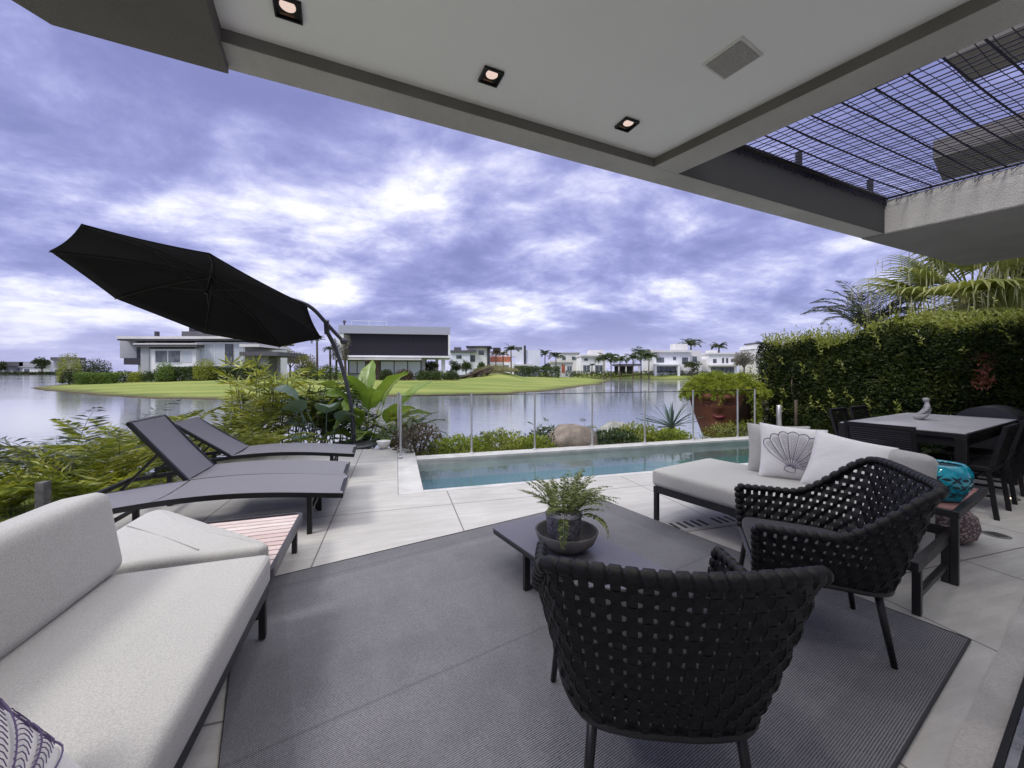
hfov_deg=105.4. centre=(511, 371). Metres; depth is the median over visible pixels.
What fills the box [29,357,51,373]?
broadleaf tree
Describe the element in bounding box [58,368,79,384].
leafy bush
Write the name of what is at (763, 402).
tall grass
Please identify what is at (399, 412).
glass fence
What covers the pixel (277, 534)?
slatted bench
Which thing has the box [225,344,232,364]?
window
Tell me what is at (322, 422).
lady palm
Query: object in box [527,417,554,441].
upright plant
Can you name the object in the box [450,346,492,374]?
villa
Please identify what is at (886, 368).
clipped hedge
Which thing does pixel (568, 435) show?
boulder
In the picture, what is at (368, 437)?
palm fern
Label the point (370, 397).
banana plant
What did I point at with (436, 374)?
garden shrub
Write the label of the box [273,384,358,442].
silver philodendron
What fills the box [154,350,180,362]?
window
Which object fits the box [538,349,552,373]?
palm tree
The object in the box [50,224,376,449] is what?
cantilever parasol
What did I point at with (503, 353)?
palm tree
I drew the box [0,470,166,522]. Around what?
bank grass
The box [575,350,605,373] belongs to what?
villa
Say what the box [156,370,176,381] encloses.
garden shrub
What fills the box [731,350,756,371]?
broadleaf tree
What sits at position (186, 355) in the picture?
window
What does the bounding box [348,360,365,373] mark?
window
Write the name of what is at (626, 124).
ceiling downlight
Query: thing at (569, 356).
villa
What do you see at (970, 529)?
woven pouf
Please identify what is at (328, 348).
palm tree
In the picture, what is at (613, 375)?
hedge
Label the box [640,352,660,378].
palm tree
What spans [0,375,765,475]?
lake water
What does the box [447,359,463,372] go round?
garden tree
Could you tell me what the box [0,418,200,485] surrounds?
palm fern
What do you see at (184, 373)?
hedge
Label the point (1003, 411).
covered grill
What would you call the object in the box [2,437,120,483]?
palm fern
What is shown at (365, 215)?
sky
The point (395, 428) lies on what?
palm fern
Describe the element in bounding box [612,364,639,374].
shore pergola
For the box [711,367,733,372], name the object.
window
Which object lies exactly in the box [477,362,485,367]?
garden tree
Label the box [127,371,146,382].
garden shrub
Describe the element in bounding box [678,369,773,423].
trailing plant
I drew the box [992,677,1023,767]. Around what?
sliding door track
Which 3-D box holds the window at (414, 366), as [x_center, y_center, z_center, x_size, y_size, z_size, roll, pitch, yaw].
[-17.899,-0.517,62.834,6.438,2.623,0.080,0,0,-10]
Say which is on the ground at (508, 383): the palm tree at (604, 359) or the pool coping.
the palm tree at (604, 359)
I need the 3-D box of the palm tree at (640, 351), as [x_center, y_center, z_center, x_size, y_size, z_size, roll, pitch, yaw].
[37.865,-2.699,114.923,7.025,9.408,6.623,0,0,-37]
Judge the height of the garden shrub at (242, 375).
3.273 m
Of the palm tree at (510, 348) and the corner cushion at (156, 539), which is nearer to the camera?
the corner cushion at (156, 539)
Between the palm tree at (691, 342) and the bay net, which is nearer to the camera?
the bay net
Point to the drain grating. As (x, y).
(704, 522)
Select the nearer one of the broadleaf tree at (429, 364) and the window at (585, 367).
the broadleaf tree at (429, 364)
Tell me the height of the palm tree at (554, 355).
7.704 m
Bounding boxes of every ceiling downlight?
[272,0,302,25]
[478,65,503,87]
[615,116,639,132]
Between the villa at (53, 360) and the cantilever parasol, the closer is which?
the cantilever parasol
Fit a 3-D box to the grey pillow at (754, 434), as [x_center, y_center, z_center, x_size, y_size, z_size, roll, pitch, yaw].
[2.226,0.650,3.261,0.446,0.413,0.185,0,0,30]
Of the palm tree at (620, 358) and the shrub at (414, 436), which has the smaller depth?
the shrub at (414, 436)
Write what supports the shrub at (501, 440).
on the ground at (508, 383)
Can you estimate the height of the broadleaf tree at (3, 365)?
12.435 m
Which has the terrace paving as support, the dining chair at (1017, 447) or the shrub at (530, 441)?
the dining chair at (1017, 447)
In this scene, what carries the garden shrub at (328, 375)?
on the ground at (508, 383)
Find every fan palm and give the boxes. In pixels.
[847,251,1023,390]
[917,269,1023,402]
[929,265,1023,331]
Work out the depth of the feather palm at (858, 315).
9.52 m
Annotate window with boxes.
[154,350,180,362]
[182,351,190,361]
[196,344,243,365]
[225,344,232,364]
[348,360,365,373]
[380,361,420,376]
[470,355,474,361]
[478,350,483,354]
[583,365,589,371]
[595,365,602,371]
[656,357,663,362]
[657,366,675,372]
[682,357,687,363]
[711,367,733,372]
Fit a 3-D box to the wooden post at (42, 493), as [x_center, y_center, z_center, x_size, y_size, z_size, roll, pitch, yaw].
[-3.920,1.357,3.260,0.068,0.885,0.068,0,0,-12]
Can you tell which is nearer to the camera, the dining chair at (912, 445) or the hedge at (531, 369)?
the dining chair at (912, 445)
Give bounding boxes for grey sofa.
[0,493,269,767]
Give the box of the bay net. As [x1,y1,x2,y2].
[731,27,1023,205]
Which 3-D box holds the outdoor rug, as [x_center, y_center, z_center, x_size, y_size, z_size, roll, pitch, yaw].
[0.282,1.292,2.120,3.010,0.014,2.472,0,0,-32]
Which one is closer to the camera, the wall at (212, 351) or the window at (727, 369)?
the wall at (212, 351)
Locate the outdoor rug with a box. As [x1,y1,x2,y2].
[218,499,971,767]
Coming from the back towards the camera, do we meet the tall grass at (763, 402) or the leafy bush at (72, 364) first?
the leafy bush at (72, 364)
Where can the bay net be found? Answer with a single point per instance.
(795, 166)
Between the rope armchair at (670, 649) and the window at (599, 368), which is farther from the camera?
the window at (599, 368)
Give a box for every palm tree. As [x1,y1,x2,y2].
[310,336,324,379]
[322,346,332,379]
[489,349,501,364]
[498,352,508,365]
[503,343,520,373]
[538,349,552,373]
[547,352,564,375]
[593,353,614,378]
[600,353,619,378]
[612,356,626,378]
[623,354,641,378]
[629,346,651,377]
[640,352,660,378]
[677,338,704,349]
[710,342,727,352]
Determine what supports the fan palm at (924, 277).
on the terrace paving
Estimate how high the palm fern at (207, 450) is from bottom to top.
1.068 m
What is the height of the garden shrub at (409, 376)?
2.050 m
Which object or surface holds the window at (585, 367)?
in the villa at (584, 362)
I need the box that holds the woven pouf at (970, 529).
[935,511,981,544]
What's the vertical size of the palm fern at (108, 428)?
0.986 m
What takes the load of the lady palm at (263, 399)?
on the ground at (508, 383)
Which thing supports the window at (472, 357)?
in the villa at (474, 356)
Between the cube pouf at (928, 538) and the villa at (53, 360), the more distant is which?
the villa at (53, 360)
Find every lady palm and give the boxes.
[210,353,344,442]
[269,378,380,443]
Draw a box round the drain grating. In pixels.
[663,514,736,531]
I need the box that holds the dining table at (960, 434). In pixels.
[838,412,1018,484]
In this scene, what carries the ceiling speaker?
attached to the terrace roof
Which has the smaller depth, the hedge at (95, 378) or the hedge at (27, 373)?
the hedge at (95, 378)
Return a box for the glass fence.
[397,389,755,457]
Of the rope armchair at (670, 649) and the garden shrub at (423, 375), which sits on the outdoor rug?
the rope armchair at (670, 649)
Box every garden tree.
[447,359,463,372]
[461,360,472,373]
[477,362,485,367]
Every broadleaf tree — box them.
[0,361,7,371]
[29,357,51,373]
[287,349,305,375]
[425,361,438,371]
[684,361,701,376]
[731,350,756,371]
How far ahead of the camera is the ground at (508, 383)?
45.12 m
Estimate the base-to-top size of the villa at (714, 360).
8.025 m
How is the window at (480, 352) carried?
in the villa at (474, 356)
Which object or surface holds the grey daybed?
on the terrace paving
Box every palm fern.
[0,397,193,476]
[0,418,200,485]
[0,443,82,479]
[0,443,190,498]
[0,449,91,514]
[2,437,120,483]
[38,415,187,471]
[84,406,239,472]
[94,418,259,474]
[168,409,304,452]
[201,402,327,455]
[328,429,392,448]
[362,410,432,447]
[367,412,447,448]
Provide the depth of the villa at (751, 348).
121.76 m
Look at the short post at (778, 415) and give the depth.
8.21 m
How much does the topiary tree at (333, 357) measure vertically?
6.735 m
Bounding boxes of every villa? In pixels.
[0,362,49,372]
[50,357,85,372]
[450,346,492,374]
[490,348,514,373]
[513,345,539,376]
[548,361,573,376]
[557,352,579,372]
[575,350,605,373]
[642,344,701,375]
[702,350,737,373]
[739,342,771,373]
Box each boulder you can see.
[545,424,598,446]
[598,421,629,435]
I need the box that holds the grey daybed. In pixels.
[653,449,986,616]
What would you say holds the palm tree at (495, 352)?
on the ground at (508, 383)
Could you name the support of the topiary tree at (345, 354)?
on the ground at (508, 383)
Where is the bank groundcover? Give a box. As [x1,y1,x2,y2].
[385,435,731,457]
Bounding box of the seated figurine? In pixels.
[912,398,930,418]
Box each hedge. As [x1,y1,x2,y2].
[0,371,62,374]
[71,372,121,384]
[157,365,268,380]
[514,365,560,377]
[565,370,707,377]
[755,297,1023,473]
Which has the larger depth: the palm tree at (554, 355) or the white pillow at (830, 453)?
the palm tree at (554, 355)
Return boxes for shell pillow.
[0,698,80,767]
[758,422,827,479]
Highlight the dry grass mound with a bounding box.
[473,364,519,373]
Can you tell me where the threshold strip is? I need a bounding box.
[943,596,1023,767]
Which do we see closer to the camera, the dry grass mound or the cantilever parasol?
the cantilever parasol
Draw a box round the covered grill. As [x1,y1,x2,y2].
[956,404,1023,473]
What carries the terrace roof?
on the indoor floor
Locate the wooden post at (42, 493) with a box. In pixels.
[35,480,50,508]
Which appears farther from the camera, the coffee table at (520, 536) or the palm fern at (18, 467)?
the palm fern at (18, 467)
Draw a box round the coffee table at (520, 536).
[493,514,674,590]
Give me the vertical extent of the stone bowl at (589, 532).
0.112 m
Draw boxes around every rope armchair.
[532,540,833,767]
[734,456,948,669]
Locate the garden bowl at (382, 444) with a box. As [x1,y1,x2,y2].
[376,440,390,448]
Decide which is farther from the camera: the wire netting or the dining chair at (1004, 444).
the dining chair at (1004, 444)
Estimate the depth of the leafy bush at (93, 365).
67.78 m
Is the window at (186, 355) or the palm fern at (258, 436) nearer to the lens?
the palm fern at (258, 436)
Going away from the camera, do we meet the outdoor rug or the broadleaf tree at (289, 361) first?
the outdoor rug
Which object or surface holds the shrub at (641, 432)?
on the ground at (508, 383)
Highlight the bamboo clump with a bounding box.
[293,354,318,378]
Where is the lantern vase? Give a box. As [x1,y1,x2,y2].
[922,449,974,501]
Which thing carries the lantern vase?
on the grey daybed
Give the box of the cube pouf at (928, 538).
[895,514,934,554]
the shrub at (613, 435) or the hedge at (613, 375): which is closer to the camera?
the shrub at (613, 435)
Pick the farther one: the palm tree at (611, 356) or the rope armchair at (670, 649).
the palm tree at (611, 356)
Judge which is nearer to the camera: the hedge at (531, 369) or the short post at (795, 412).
the short post at (795, 412)
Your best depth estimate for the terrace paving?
3.14 m
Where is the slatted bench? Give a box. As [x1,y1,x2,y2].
[204,512,301,620]
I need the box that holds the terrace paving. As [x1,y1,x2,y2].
[113,448,1023,767]
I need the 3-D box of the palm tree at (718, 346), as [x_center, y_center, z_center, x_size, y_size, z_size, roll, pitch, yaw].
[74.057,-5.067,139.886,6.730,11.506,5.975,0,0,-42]
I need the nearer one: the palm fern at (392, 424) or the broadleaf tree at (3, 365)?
the palm fern at (392, 424)
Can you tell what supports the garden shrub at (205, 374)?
on the ground at (508, 383)
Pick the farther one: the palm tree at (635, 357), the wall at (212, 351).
the palm tree at (635, 357)
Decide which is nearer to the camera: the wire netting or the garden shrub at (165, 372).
the wire netting
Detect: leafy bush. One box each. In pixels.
[55,352,82,383]
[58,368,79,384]
[74,358,112,372]
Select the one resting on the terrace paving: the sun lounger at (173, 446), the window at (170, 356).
the sun lounger at (173, 446)
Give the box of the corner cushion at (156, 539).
[111,510,268,574]
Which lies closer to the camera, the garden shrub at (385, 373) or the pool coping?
the pool coping
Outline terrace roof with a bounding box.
[12,0,1023,265]
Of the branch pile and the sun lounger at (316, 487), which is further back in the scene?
the branch pile
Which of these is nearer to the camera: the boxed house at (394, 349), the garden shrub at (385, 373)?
the garden shrub at (385, 373)
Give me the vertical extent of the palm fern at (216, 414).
1.048 m
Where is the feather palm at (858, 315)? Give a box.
[800,280,938,331]
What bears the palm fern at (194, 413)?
on the ground at (508, 383)
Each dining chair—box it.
[828,407,901,449]
[843,421,917,452]
[849,405,919,452]
[926,423,1019,520]
[939,420,1023,504]
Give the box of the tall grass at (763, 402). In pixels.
[739,363,772,424]
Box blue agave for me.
[636,401,704,430]
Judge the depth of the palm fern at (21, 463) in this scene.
4.48 m
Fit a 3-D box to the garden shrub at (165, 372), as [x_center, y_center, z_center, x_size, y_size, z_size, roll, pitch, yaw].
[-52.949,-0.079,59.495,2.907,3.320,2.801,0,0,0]
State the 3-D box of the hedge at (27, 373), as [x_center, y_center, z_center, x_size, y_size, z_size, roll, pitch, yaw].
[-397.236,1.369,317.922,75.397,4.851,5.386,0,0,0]
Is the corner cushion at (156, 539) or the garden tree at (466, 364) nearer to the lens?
the corner cushion at (156, 539)
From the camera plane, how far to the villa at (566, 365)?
125.00 m
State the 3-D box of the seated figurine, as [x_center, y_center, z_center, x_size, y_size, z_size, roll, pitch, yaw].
[4.728,0.419,4.496,0.147,0.252,0.174,0,0,40]
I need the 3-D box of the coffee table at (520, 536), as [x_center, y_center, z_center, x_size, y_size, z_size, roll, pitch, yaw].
[0.373,1.167,2.308,0.530,0.238,1.120,0,0,-32]
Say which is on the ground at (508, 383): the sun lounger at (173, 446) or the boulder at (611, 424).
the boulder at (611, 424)
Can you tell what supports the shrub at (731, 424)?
on the ground at (508, 383)
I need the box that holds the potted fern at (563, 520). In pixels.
[517,467,618,549]
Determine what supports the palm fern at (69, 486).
on the ground at (508, 383)
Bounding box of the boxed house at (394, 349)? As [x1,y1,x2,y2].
[336,320,449,379]
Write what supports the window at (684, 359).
in the villa at (675, 357)
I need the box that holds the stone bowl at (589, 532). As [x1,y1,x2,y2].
[535,520,598,554]
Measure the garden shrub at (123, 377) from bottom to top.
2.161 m
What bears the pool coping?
on the pool basin
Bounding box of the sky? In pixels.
[0,0,1023,371]
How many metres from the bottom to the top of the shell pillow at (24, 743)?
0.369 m
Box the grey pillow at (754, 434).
[747,423,809,471]
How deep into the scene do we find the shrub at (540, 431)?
7.32 m
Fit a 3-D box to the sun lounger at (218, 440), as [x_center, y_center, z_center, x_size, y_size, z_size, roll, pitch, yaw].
[-2.938,0.920,4.710,1.954,0.759,0.620,0,0,-19]
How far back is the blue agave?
9.05 m
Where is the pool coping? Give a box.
[398,436,748,494]
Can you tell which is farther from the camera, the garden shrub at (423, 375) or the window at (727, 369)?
the window at (727, 369)
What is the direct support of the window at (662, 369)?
in the villa at (675, 357)
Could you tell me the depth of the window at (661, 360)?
117.95 m
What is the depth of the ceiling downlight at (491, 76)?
1.91 m
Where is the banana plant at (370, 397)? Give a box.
[316,359,432,448]
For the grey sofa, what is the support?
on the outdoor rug
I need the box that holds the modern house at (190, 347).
[116,328,305,380]
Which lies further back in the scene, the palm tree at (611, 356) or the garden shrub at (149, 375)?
the palm tree at (611, 356)
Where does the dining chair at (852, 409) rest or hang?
on the terrace paving
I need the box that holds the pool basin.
[417,441,748,489]
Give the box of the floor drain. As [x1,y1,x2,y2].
[981,531,1012,538]
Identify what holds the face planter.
on the ground at (508, 383)
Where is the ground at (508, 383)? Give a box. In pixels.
[0,372,765,521]
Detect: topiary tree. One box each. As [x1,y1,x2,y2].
[330,338,341,379]
[340,335,351,374]
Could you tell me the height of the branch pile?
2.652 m
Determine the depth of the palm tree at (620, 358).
115.42 m
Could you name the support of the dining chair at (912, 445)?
on the terrace paving
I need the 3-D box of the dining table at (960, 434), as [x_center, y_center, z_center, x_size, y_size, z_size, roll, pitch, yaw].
[4.719,0.925,4.395,2.080,0.750,0.940,0,0,-30]
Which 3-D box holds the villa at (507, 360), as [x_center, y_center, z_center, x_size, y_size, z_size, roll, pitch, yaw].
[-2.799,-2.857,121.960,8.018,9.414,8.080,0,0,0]
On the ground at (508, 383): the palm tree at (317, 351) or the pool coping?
the palm tree at (317, 351)
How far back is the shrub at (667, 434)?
7.60 m
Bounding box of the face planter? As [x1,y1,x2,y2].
[689,393,753,437]
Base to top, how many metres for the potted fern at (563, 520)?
0.446 m
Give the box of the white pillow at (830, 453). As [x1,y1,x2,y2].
[800,430,898,495]
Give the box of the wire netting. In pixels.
[0,496,28,518]
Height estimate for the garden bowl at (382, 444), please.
0.130 m
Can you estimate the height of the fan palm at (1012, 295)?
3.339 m
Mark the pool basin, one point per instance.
(461, 481)
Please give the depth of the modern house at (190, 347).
66.30 m
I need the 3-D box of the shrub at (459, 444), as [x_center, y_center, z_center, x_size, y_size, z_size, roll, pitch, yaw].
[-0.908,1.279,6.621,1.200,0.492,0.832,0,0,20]
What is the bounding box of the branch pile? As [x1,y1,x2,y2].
[459,367,493,378]
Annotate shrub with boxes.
[112,370,137,382]
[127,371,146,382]
[140,369,162,381]
[153,361,176,381]
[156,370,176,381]
[192,358,216,379]
[237,360,261,378]
[306,364,342,380]
[378,369,392,379]
[391,420,446,456]
[394,369,414,380]
[415,370,432,379]
[423,432,494,454]
[428,370,445,380]
[442,369,459,379]
[468,426,529,451]
[512,432,557,449]
[522,424,558,446]
[596,427,640,444]
[609,421,661,443]
[640,426,695,441]
[698,419,759,438]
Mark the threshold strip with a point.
(979, 739)
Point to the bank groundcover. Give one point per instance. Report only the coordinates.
(423, 453)
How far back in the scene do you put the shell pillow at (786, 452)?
3.07 m
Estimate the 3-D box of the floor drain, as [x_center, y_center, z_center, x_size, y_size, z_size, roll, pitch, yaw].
[3.860,1.296,3.110,0.164,0.005,0.164,0,0,0]
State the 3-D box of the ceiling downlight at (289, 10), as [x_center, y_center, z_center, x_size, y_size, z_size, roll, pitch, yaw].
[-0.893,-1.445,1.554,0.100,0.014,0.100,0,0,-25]
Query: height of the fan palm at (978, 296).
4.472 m
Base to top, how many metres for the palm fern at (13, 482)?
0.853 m
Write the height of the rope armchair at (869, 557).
0.830 m
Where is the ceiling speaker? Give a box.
[702,36,762,79]
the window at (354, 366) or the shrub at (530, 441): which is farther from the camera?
the window at (354, 366)
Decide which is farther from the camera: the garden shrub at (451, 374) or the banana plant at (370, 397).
the garden shrub at (451, 374)
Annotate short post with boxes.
[776,405,781,425]
[794,400,797,425]
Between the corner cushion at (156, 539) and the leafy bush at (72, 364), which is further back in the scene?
the leafy bush at (72, 364)
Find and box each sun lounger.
[95,414,349,509]
[106,474,348,534]
[154,417,356,477]
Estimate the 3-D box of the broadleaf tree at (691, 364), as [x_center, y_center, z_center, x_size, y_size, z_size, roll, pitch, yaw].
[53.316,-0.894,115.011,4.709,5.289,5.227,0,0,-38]
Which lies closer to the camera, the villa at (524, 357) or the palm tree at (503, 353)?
the palm tree at (503, 353)
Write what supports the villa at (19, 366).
on the ground at (508, 383)
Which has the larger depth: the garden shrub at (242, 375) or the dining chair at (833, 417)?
the garden shrub at (242, 375)

